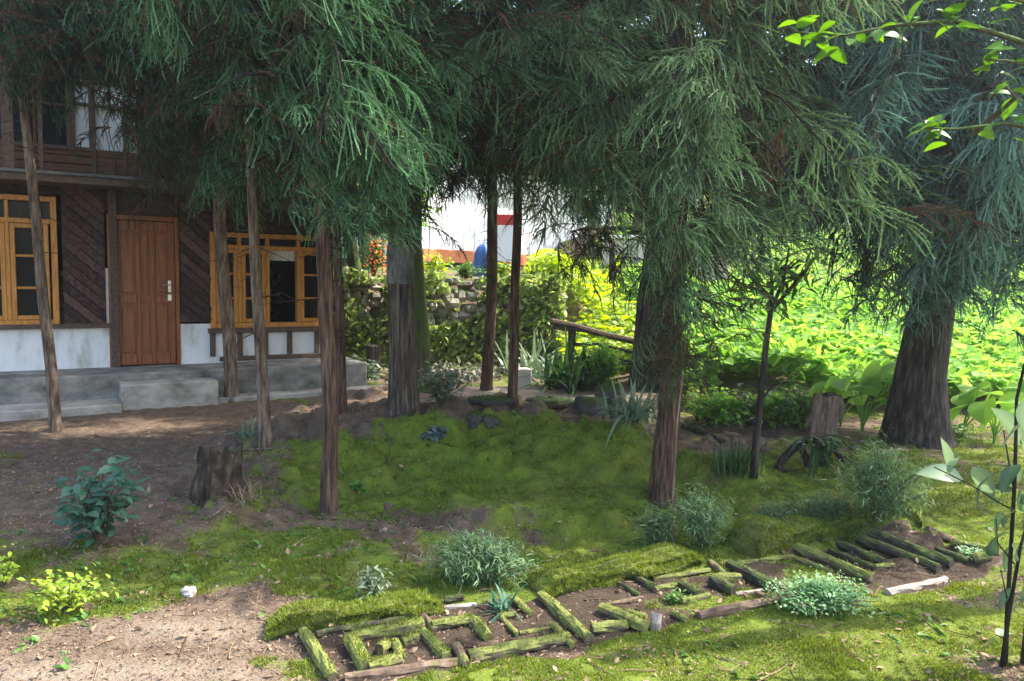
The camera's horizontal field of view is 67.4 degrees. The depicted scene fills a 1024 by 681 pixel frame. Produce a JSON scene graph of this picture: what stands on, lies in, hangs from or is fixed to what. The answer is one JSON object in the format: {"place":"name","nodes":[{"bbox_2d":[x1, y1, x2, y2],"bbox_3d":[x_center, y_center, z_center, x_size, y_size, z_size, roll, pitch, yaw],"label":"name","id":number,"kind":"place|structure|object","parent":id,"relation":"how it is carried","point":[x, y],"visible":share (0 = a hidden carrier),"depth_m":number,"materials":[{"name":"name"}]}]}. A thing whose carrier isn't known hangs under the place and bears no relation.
{"place":"outdoors","nodes":[
{"label":"outdoors","id":0,"kind":"place"},
{"bbox_2d":[431,611,472,630],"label":"mossy log","id":1,"kind":"object","parent":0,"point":[451,622],"visible":0.98,"depth_m":3.79,"materials":[{"name":"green plant"}]},
{"bbox_2d":[0,106,1023,680],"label":"ground","id":2,"kind":"structure","parent":0,"point":[498,466],"depth_m":5.33,"materials":[{"name":"soil"}]},
{"bbox_2d":[0,543,19,587],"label":"garden shrub","id":3,"kind":"object","parent":2,"relation":"on","point":[4,572],"visible":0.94,"depth_m":4.12,"materials":[{"name":"green plant"}]},
{"bbox_2d":[5,563,118,625],"bbox_3d":[-2.251,1.269,3.866,0.394,0.263,0.390,5,6,34],"label":"garden shrub","id":4,"kind":"object","parent":2,"relation":"on","point":[65,598],"visible":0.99,"depth_m":3.82,"materials":[{"name":"green plant"}]},
{"bbox_2d":[0,0,193,432],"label":"slender conifer","id":5,"kind":"object","parent":2,"relation":"on","point":[44,35],"visible":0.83,"depth_m":7.35,"materials":[{"name":"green plant"}]},
{"bbox_2d":[48,448,155,547],"bbox_3d":[-2.498,0.974,4.625,0.606,0.608,0.564,-3,6,-40],"label":"broad leaved plant","id":6,"kind":"object","parent":2,"relation":"on","point":[96,517],"visible":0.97,"depth_m":4.59,"materials":[{"name":"green plant"}]},
{"bbox_2d":[69,0,306,402],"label":"slender conifer","id":7,"kind":"object","parent":2,"relation":"on","point":[194,128],"visible":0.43,"depth_m":8.16,"materials":[{"name":"green plant"}]},
{"bbox_2d":[0,0,387,421],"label":"wooden house","id":8,"kind":"structure","parent":2,"relation":"on","point":[124,338],"depth_m":10.07,"materials":[{"name":"brown paint"}]},
{"bbox_2d":[0,193,59,324],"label":"window","id":9,"kind":"structure","parent":8,"relation":"in","point":[18,294],"depth_m":9.62,"materials":[{"name":"orange wood"}]},
{"bbox_2d":[0,74,70,149],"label":"window","id":10,"kind":"structure","parent":8,"relation":"in","point":[50,140],"depth_m":9.63,"materials":[{"name":"black glass"}]},
{"bbox_2d":[70,81,93,151],"bbox_3d":[-5.495,-2.861,9.809,0.252,0.879,0.120,-2,6,-31],"label":"window","id":11,"kind":"structure","parent":8,"relation":"in","point":[78,126],"depth_m":9.81,"materials":[{"name":"white glass"}]},
{"bbox_2d":[91,80,141,176],"bbox_3d":[-5.165,-2.702,10.023,0.576,1.279,0.120,-2,6,-31],"label":"window","id":12,"kind":"structure","parent":8,"relation":"in","point":[98,122],"depth_m":9.97,"materials":[{"name":"white glass"}]},
{"bbox_2d":[117,220,176,364],"bbox_3d":[-4.937,-0.633,10.325,0.761,1.930,0.130,-2,6,-31],"label":"door","id":13,"kind":"structure","parent":8,"relation":"in","point":[146,264],"depth_m":10.36,"materials":[{"name":"brown wood"}]},
{"bbox_2d":[209,231,318,327],"bbox_3d":[-3.530,-0.871,11.194,1.664,1.349,0.150,-2,6,-31],"label":"window","id":14,"kind":"structure","parent":8,"relation":"in","point":[306,314],"depth_m":11.11,"materials":[{"name":"orange wood"}]},
{"bbox_2d":[189,437,246,506],"bbox_3d":[-2.067,0.929,5.473,0.423,0.449,0.424,-2,6,-32],"label":"tree stump","id":15,"kind":"object","parent":2,"relation":"on","point":[218,469],"visible":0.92,"depth_m":5.35,"materials":[{"name":"brown wood"}]},
{"bbox_2d":[203,476,267,508],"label":"dry grass","id":16,"kind":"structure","parent":2,"relation":"on","point":[250,490],"depth_m":5.29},
{"bbox_2d":[99,0,444,452],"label":"slender conifer","id":17,"kind":"object","parent":2,"relation":"on","point":[265,439],"visible":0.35,"depth_m":6.34,"materials":[{"name":"green plant"}]},
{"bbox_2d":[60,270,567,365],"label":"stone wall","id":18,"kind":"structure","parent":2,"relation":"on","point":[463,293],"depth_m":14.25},
{"bbox_2d":[180,267,568,367],"bbox_3d":[-2.713,-0.365,13.723,7.849,1.963,0.489,0,5,-14],"label":"ivy","id":19,"kind":"object","parent":18,"relation":"attached to","point":[541,302],"visible":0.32,"depth_m":14.16,"materials":[{"name":"green plant"}]},
{"bbox_2d":[298,627,339,680],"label":"mossy log","id":20,"kind":"object","parent":2,"relation":"on","point":[317,654],"visible":1,"depth_m":3.45,"materials":[{"name":"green plant"}]},
{"bbox_2d":[63,0,599,514],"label":"tree","id":21,"kind":"object","parent":2,"relation":"on","point":[319,84],"visible":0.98,"depth_m":4.96,"materials":[{"name":"green plant"}]},
{"bbox_2d":[196,0,497,414],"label":"slender conifer","id":22,"kind":"object","parent":2,"relation":"on","point":[341,355],"visible":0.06,"depth_m":7.43,"materials":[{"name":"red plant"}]},
{"bbox_2d":[263,588,446,640],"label":"turf kerb","id":23,"kind":"structure","parent":2,"relation":"on","point":[312,614],"depth_m":3.78,"materials":[{"name":"plant"}]},
{"bbox_2d":[343,629,372,670],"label":"mossy log","id":24,"kind":"object","parent":2,"relation":"on","point":[359,654],"visible":0.98,"depth_m":3.46,"materials":[{"name":"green plant"}]},
{"bbox_2d":[315,615,410,638],"bbox_3d":[-0.721,1.396,3.771,0.485,0.052,0.061,-2,6,-30],"label":"mossy log","id":25,"kind":"object","parent":2,"relation":"on","point":[321,633],"visible":0.79,"depth_m":3.71,"materials":[{"name":"green wood"}]},
{"bbox_2d":[358,235,386,276],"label":"flowering bush","id":26,"kind":"object","parent":2,"relation":"on","point":[372,264],"visible":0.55,"depth_m":14.93,"materials":[{"name":"green plant"}]},
{"bbox_2d":[366,345,380,379],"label":"timber block","id":27,"kind":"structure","parent":2,"relation":"on","point":[373,352],"depth_m":12.42,"materials":[{"name":"brown wood"}]},
{"bbox_2d":[356,562,393,599],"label":"pale weed","id":28,"kind":"object","parent":2,"relation":"on","point":[365,584],"visible":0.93,"depth_m":4.06,"materials":[{"name":"green plant"}]},
{"bbox_2d":[368,648,402,668],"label":"mossy log","id":29,"kind":"object","parent":2,"relation":"on","point":[392,659],"visible":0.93,"depth_m":3.39,"materials":[{"name":"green plant"}]},
{"bbox_2d":[352,614,424,641],"bbox_3d":[-0.596,1.393,3.714,0.358,0.094,0.107,-1,6,-27],"label":"mossy log","id":30,"kind":"object","parent":2,"relation":"on","point":[398,627],"visible":0.94,"depth_m":3.70,"materials":[{"name":"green plant"}]},
{"bbox_2d":[344,657,458,680],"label":"mossy log","id":31,"kind":"object","parent":2,"relation":"on","point":[383,672],"visible":0.91,"depth_m":3.34,"materials":[{"name":"brown wood"}]},
{"bbox_2d":[420,611,436,632],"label":"mossy log","id":32,"kind":"object","parent":2,"relation":"on","point":[427,619],"visible":0.8,"depth_m":3.80,"materials":[{"name":"brown wood"}]},
{"bbox_2d":[115,0,747,417],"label":"grey conifer","id":33,"kind":"object","parent":2,"relation":"on","point":[403,398],"visible":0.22,"depth_m":7.33,"materials":[{"name":"green plant"}]},
{"bbox_2d":[418,625,451,658],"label":"mossy log","id":34,"kind":"object","parent":2,"relation":"on","point":[436,646],"visible":0.98,"depth_m":3.55,"materials":[{"name":"green wood"}]},
{"bbox_2d":[423,249,454,276],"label":"hedge bush","id":35,"kind":"object","parent":2,"relation":"on","point":[435,262],"visible":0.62,"depth_m":14.93,"materials":[{"name":"yellow plant"}]},
{"bbox_2d":[417,361,475,407],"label":"grey shrub","id":36,"kind":"object","parent":2,"relation":"on","point":[437,389],"visible":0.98,"depth_m":7.93,"materials":[{"name":"green plant"}]},
{"bbox_2d":[362,0,544,392],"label":"mossy conifer","id":37,"kind":"object","parent":2,"relation":"on","point":[422,335],"visible":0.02,"depth_m":11.13,"materials":[{"name":"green plant"}]},
{"bbox_2d":[369,358,554,383],"bbox_3d":[-0.840,0.404,13.153,5.211,0.489,2.278,-1,6,-26],"label":"rubble","id":38,"kind":"object","parent":2,"relation":"on","point":[469,373],"visible":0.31,"depth_m":12.96,"materials":[{"name":"grey stone"}]},
{"bbox_2d":[341,138,610,265],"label":"white building","id":39,"kind":"structure","parent":2,"relation":"on","point":[461,227],"depth_m":25.52,"materials":[{"name":"paint"}]},
{"bbox_2d":[472,243,486,276],"bbox_3d":[-0.628,-1.793,17.068,0.541,0.740,0.528,6,7,41],"label":"tarpaulin bundle","id":40,"kind":"object","parent":2,"relation":"on","point":[480,254],"visible":0.61,"depth_m":16.89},
{"bbox_2d":[468,613,492,640],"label":"mossy log","id":41,"kind":"object","parent":2,"relation":"on","point":[477,624],"visible":1,"depth_m":3.73,"materials":[{"name":"green wood"}]},
{"bbox_2d":[407,524,558,589],"bbox_3d":[-0.169,1.256,4.388,0.868,0.391,0.549,1,5,0],"label":"feathery herb","id":42,"kind":"object","parent":2,"relation":"on","point":[477,562],"visible":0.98,"depth_m":4.31,"materials":[{"name":"green plant"}]},
{"bbox_2d":[467,393,520,406],"bbox_3d":[-0.208,0.656,8.437,0.624,0.139,0.333,1,5,0],"label":"stone slab","id":43,"kind":"object","parent":2,"relation":"on","point":[486,400],"depth_m":8.33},
{"bbox_2d":[475,583,526,621],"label":"strap leaved clump","id":44,"kind":"object","parent":2,"relation":"on","point":[504,605],"visible":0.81,"depth_m":4.01,"materials":[{"name":"green plant"}]},
{"bbox_2d":[417,0,590,390],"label":"slender conifer","id":45,"kind":"object","parent":2,"relation":"on","point":[486,383],"visible":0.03,"depth_m":11.31,"materials":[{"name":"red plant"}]},
{"bbox_2d":[498,214,512,271],"bbox_3d":[-0.109,-2.196,18.091,0.580,1.525,0.108,1,5,0],"label":"signboard","id":46,"kind":"object","parent":2,"relation":"on","point":[505,241],"visible":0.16,"depth_m":18.03,"materials":[{"name":"white paint"}]},
{"bbox_2d":[0,387,1023,680],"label":"moss carpet","id":47,"kind":"object","parent":2,"relation":"on","point":[814,647],"visible":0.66,"depth_m":4.36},
{"bbox_2d":[0,380,1023,680],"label":"leaf litter","id":48,"kind":"object","parent":2,"relation":"on","point":[168,634],"visible":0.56,"depth_m":3.98,"materials":[{"name":"plant"}]},
{"bbox_2d":[0,402,1023,680],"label":"weeds","id":49,"kind":"object","parent":2,"relation":"on","point":[128,570],"visible":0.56,"depth_m":4.30,"materials":[{"name":"green plant"}]},
{"bbox_2d":[0,397,1023,680],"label":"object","id":50,"kind":"object","parent":2,"relation":"on","point":[706,629],"depth_m":3.93,"materials":[{"name":"plant"}]},
{"bbox_2d":[466,629,571,662],"bbox_3d":[0.040,1.421,3.579,0.529,0.087,0.096,-1,6,-25],"label":"mossy log","id":51,"kind":"object","parent":2,"relation":"on","point":[504,649],"visible":0.94,"depth_m":3.54,"materials":[{"name":"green plant"}]},
{"bbox_2d":[494,331,564,376],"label":"spider lily clump","id":52,"kind":"object","parent":2,"relation":"on","point":[531,363],"visible":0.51,"depth_m":13.29,"materials":[{"name":"green plant"}]},
{"bbox_2d":[372,0,707,408],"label":"slender conifer","id":53,"kind":"object","parent":2,"relation":"on","point":[518,212],"visible":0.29,"depth_m":7.75,"materials":[{"name":"green plant"}]},
{"bbox_2d":[525,395,573,407],"bbox_3d":[0.458,0.710,8.950,0.649,0.149,0.359,1,5,0],"label":"stone slab","id":54,"kind":"object","parent":2,"relation":"on","point":[555,402],"depth_m":8.82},
{"bbox_2d":[537,590,593,641],"bbox_3d":[0.263,1.404,3.940,0.095,0.094,0.503,-1,6,-25],"label":"mossy log","id":55,"kind":"object","parent":2,"relation":"on","point":[562,614],"visible":0.99,"depth_m":3.89,"materials":[{"name":"green wood"}]},
{"bbox_2d":[506,322,630,398],"bbox_3d":[0.913,0.259,11.864,2.190,1.176,2.296,-1,5,-23],"label":"spider lily clump","id":56,"kind":"object","parent":2,"relation":"on","point":[581,379],"visible":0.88,"depth_m":11.72,"materials":[{"name":"green plant"}]},
{"bbox_2d":[525,248,636,369],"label":"garden greens","id":57,"kind":"object","parent":2,"relation":"on","point":[605,320],"visible":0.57,"depth_m":15.29,"materials":[{"name":"green plant"}]},
{"bbox_2d":[574,396,603,415],"bbox_3d":[0.828,0.701,8.209,0.331,0.235,0.356,1,5,0],"label":"rock","id":58,"kind":"object","parent":2,"relation":"on","point":[584,404],"visible":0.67,"depth_m":8.07,"materials":[{"name":"stone"}]},
{"bbox_2d":[550,318,633,379],"bbox_3d":[1.392,0.267,12.165,1.617,1.222,0.175,1,5,0],"label":"rustic fence","id":59,"kind":"object","parent":2,"relation":"on","point":[571,327],"visible":0.41,"depth_m":12.10,"materials":[{"name":"brown wood"}]},
{"bbox_2d":[573,330,632,383],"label":"undergrowth bush","id":60,"kind":"object","parent":2,"relation":"on","point":[607,361],"visible":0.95,"depth_m":11.67,"materials":[{"name":"green plant"}]},
{"bbox_2d":[590,619,628,634],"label":"mossy log","id":61,"kind":"object","parent":2,"relation":"on","point":[603,627],"visible":0.98,"depth_m":3.80,"materials":[{"name":"green wood"}]},
{"bbox_2d":[595,380,623,408],"bbox_3d":[1.086,0.607,8.553,0.355,0.332,0.388,1,5,0],"label":"boulder","id":62,"kind":"object","parent":2,"relation":"on","point":[607,387],"visible":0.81,"depth_m":8.42,"materials":[{"name":"stone"}]},
{"bbox_2d":[522,541,705,596],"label":"turf kerb","id":63,"kind":"structure","parent":2,"relation":"on","point":[659,559],"depth_m":4.43,"materials":[{"name":"plant"}]},
{"bbox_2d":[598,602,649,631],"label":"mossy log","id":64,"kind":"object","parent":2,"relation":"on","point":[630,617],"visible":0.94,"depth_m":3.88,"materials":[{"name":"green wood"}]},
{"bbox_2d":[592,375,685,450],"bbox_3d":[1.127,0.639,7.201,0.964,0.660,0.875,1,5,0],"label":"drooping lily clump","id":65,"kind":"object","parent":2,"relation":"on","point":[636,411],"visible":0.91,"depth_m":7.11,"materials":[{"name":"green plant"}]},
{"bbox_2d":[618,501,679,545],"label":"feathery shrub","id":66,"kind":"object","parent":2,"relation":"on","point":[660,527],"visible":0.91,"depth_m":5.07,"materials":[{"name":"green plant"}]},
{"bbox_2d":[601,235,728,285],"bbox_3d":[4.028,-2.018,20.108,3.600,1.475,0.120,4,6,27],"label":"boarded fence","id":67,"kind":"object","parent":2,"relation":"on","point":[640,254],"visible":0.02,"depth_m":20.50,"materials":[{"name":"pink paint"}]},
{"bbox_2d":[494,0,845,392],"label":"tall dark conifer","id":68,"kind":"object","parent":2,"relation":"on","point":[643,314],"visible":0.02,"depth_m":11.43,"materials":[{"name":"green plant"}]},
{"bbox_2d":[671,375,682,543],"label":"bare stem","id":69,"kind":"object","parent":2,"relation":"on","point":[672,511],"visible":0.79,"depth_m":5.02,"materials":[{"name":"brown plant"}]},
{"bbox_2d":[652,567,710,581],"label":"mossy log","id":70,"kind":"object","parent":2,"relation":"on","point":[671,575],"visible":1,"depth_m":4.54,"materials":[{"name":"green plant"}]},
{"bbox_2d":[656,475,741,549],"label":"feathery shrub","id":71,"kind":"object","parent":2,"relation":"on","point":[702,521],"visible":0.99,"depth_m":5.02,"materials":[{"name":"green plant"}]},
{"bbox_2d":[684,386,744,426],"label":"edging weed","id":72,"kind":"object","parent":2,"relation":"on","point":[708,409],"visible":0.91,"depth_m":9.09,"materials":[{"name":"green plant"}]},
{"bbox_2d":[708,574,737,594],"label":"mossy log","id":73,"kind":"object","parent":2,"relation":"on","point":[719,583],"visible":1,"depth_m":4.30,"materials":[{"name":"wood"}]},
{"bbox_2d":[702,387,751,426],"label":"edging weed","id":74,"kind":"object","parent":2,"relation":"on","point":[726,417],"visible":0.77,"depth_m":9.05,"materials":[{"name":"green plant"}]},
{"bbox_2d":[444,0,1011,508],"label":"leafy conifer","id":75,"kind":"object","parent":2,"relation":"on","point":[680,180],"visible":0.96,"depth_m":5.35,"materials":[{"name":"green plant"}]},
{"bbox_2d":[709,431,766,479],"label":"grass clump","id":76,"kind":"object","parent":2,"relation":"on","point":[732,464],"visible":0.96,"depth_m":6.71,"materials":[{"name":"green plant"}]},
{"bbox_2d":[695,594,780,619],"bbox_3d":[1.200,1.407,4.066,0.541,0.072,0.071,-1,6,-26],"label":"mossy log","id":77,"kind":"object","parent":2,"relation":"on","point":[725,610],"visible":0.93,"depth_m":4.03,"materials":[{"name":"brown wood"}]},
{"bbox_2d":[730,383,772,426],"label":"edging weed","id":78,"kind":"object","parent":2,"relation":"on","point":[746,408],"visible":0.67,"depth_m":9.13,"materials":[{"name":"green plant"}]},
{"bbox_2d":[726,559,779,591],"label":"mossy log","id":79,"kind":"object","parent":2,"relation":"on","point":[750,574],"visible":0.89,"depth_m":4.45,"materials":[{"name":"green wood"}]},
{"bbox_2d":[745,391,795,427],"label":"edging weed","id":80,"kind":"object","parent":2,"relation":"on","point":[766,411],"visible":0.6,"depth_m":9.17,"materials":[{"name":"green plant"}]},
{"bbox_2d":[740,496,801,520],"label":"ferny weed","id":81,"kind":"object","parent":2,"relation":"on","point":[771,513],"visible":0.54,"depth_m":5.45,"materials":[{"name":"green plant"}]},
{"bbox_2d":[728,233,846,478],"bbox_3d":[2.265,0.148,6.488,0.966,2.126,0.555,2,5,12],"label":"forked sapling","id":82,"kind":"object","parent":2,"relation":"on","point":[761,395],"visible":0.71,"depth_m":6.47,"materials":[{"name":"green plant"}]},
{"bbox_2d":[767,386,807,428],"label":"edging weed","id":83,"kind":"object","parent":2,"relation":"on","point":[785,408],"visible":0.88,"depth_m":9.07,"materials":[{"name":"green plant"}]},
{"bbox_2d":[772,383,812,427],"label":"edging weed","id":84,"kind":"object","parent":2,"relation":"on","point":[802,408],"visible":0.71,"depth_m":9.12,"materials":[{"name":"green plant"}]},
{"bbox_2d":[765,490,850,525],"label":"ferny weed","id":85,"kind":"object","parent":2,"relation":"on","point":[800,512],"visible":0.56,"depth_m":5.47,"materials":[{"name":"green plant"}]},
{"bbox_2d":[773,432,846,472],"bbox_3d":[2.845,1.081,7.336,0.732,0.375,0.239,-1,5,-19],"label":"arched root","id":86,"kind":"object","parent":2,"relation":"on","point":[782,460],"visible":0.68,"depth_m":7.30,"materials":[{"name":"brown plant"}]},
{"bbox_2d":[763,436,872,478],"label":"fern on root","id":87,"kind":"object","parent":2,"relation":"on","point":[817,455],"visible":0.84,"depth_m":7.13,"materials":[{"name":"green plant"}]},
{"bbox_2d":[613,207,1023,402],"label":"vine field","id":88,"kind":"structure","parent":2,"relation":"on","point":[820,336],"depth_m":12.61,"materials":[{"name":"green plant"}]},
{"bbox_2d":[760,564,883,617],"bbox_3d":[1.623,1.352,4.084,0.630,0.254,0.517,1,5,0],"label":"mint groundcover","id":89,"kind":"object","parent":2,"relation":"on","point":[821,594],"visible":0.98,"depth_m":4.04,"materials":[{"name":"green plant"}]},
{"bbox_2d":[722,496,923,557],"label":"turf kerb","id":90,"kind":"structure","parent":2,"relation":"on","point":[758,536],"depth_m":5.10,"materials":[{"name":"plant"}]},
{"bbox_2d":[805,391,845,434],"bbox_3d":[3.631,0.859,8.896,0.434,0.518,0.418,3,5,23],"label":"tree stump","id":91,"kind":"object","parent":2,"relation":"on","point":[826,412],"visible":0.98,"depth_m":8.77,"materials":[{"name":"brown wood"}]},
{"bbox_2d":[794,486,866,522],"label":"ferny weed","id":92,"kind":"object","parent":2,"relation":"on","point":[835,509],"visible":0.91,"depth_m":5.43,"materials":[{"name":"green plant"}]},
{"bbox_2d":[809,375,856,426],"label":"taro plant","id":93,"kind":"object","parent":2,"relation":"on","point":[819,386],"visible":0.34,"depth_m":9.27,"materials":[{"name":"green plant"}]},
{"bbox_2d":[792,542,876,582],"bbox_3d":[1.971,1.356,4.722,0.095,0.102,0.621,-1,5,-24],"label":"mossy log","id":94,"kind":"object","parent":2,"relation":"on","point":[850,568],"visible":0.98,"depth_m":4.68,"materials":[{"name":"wood"}]},
{"bbox_2d":[656,0,1023,449],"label":"huge spreading conifer","id":95,"kind":"object","parent":2,"relation":"on","point":[877,107],"visible":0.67,"depth_m":6.68,"materials":[{"name":"green plant"}]},
{"bbox_2d":[827,547,876,569],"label":"mossy log","id":96,"kind":"object","parent":2,"relation":"on","point":[832,551],"visible":0.96,"depth_m":4.86,"materials":[{"name":"wood"}]},
{"bbox_2d":[836,538,886,563],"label":"mossy log","id":97,"kind":"object","parent":2,"relation":"on","point":[844,546],"visible":0.92,"depth_m":4.96,"materials":[{"name":"wood"}]},
{"bbox_2d":[831,362,895,432],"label":"taro plant","id":98,"kind":"object","parent":2,"relation":"on","point":[867,386],"visible":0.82,"depth_m":8.78,"materials":[{"name":"green plant"}]},
{"bbox_2d":[857,360,894,405],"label":"taro plant","id":99,"kind":"object","parent":2,"relation":"on","point":[872,369],"visible":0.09,"depth_m":8.96,"materials":[{"name":"green plant"}]},
{"bbox_2d":[821,428,942,527],"bbox_3d":[2.533,0.942,5.277,0.781,0.726,0.652,3,5,18],"label":"feathery shrub","id":100,"kind":"object","parent":2,"relation":"on","point":[877,493],"visible":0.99,"depth_m":5.23,"materials":[{"name":"green plant"}]},
{"bbox_2d":[855,534,940,572],"bbox_3d":[2.494,1.374,4.979,0.085,0.096,0.532,-3,6,-36],"label":"mossy log","id":101,"kind":"object","parent":2,"relation":"on","point":[875,544],"visible":0.96,"depth_m":4.98,"materials":[{"name":"wood"}]},
{"bbox_2d":[778,0,1023,151],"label":"broadleaf tree","id":102,"kind":"object","parent":2,"relation":"on","point":[931,128],"visible":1,"depth_m":4.17,"materials":[{"name":"green plant"}]},
{"bbox_2d":[868,527,953,567],"bbox_3d":[2.601,1.341,5.010,0.116,0.130,0.519,-3,6,-39],"label":"mossy log","id":103,"kind":"object","parent":2,"relation":"on","point":[925,552],"visible":0.88,"depth_m":4.97,"materials":[{"name":"wood"}]},
{"bbox_2d":[884,575,948,594],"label":"mossy log","id":104,"kind":"object","parent":2,"relation":"on","point":[904,588],"visible":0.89,"depth_m":4.36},
{"bbox_2d":[915,362,1023,668],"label":"foreground shrub","id":105,"kind":"object","parent":2,"relation":"on","point":[1009,476],"visible":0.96,"depth_m":3.46,"materials":[{"name":"green plant"}]},
{"bbox_2d":[950,380,1003,433],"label":"taro plant","id":106,"kind":"object","parent":2,"relation":"on","point":[969,396],"visible":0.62,"depth_m":8.76,"materials":[{"name":"green plant"}]},
{"bbox_2d":[968,391,1023,442],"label":"taro plant","id":107,"kind":"object","parent":2,"relation":"on","point":[982,413],"visible":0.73,"depth_m":8.44,"materials":[{"name":"green plant"}]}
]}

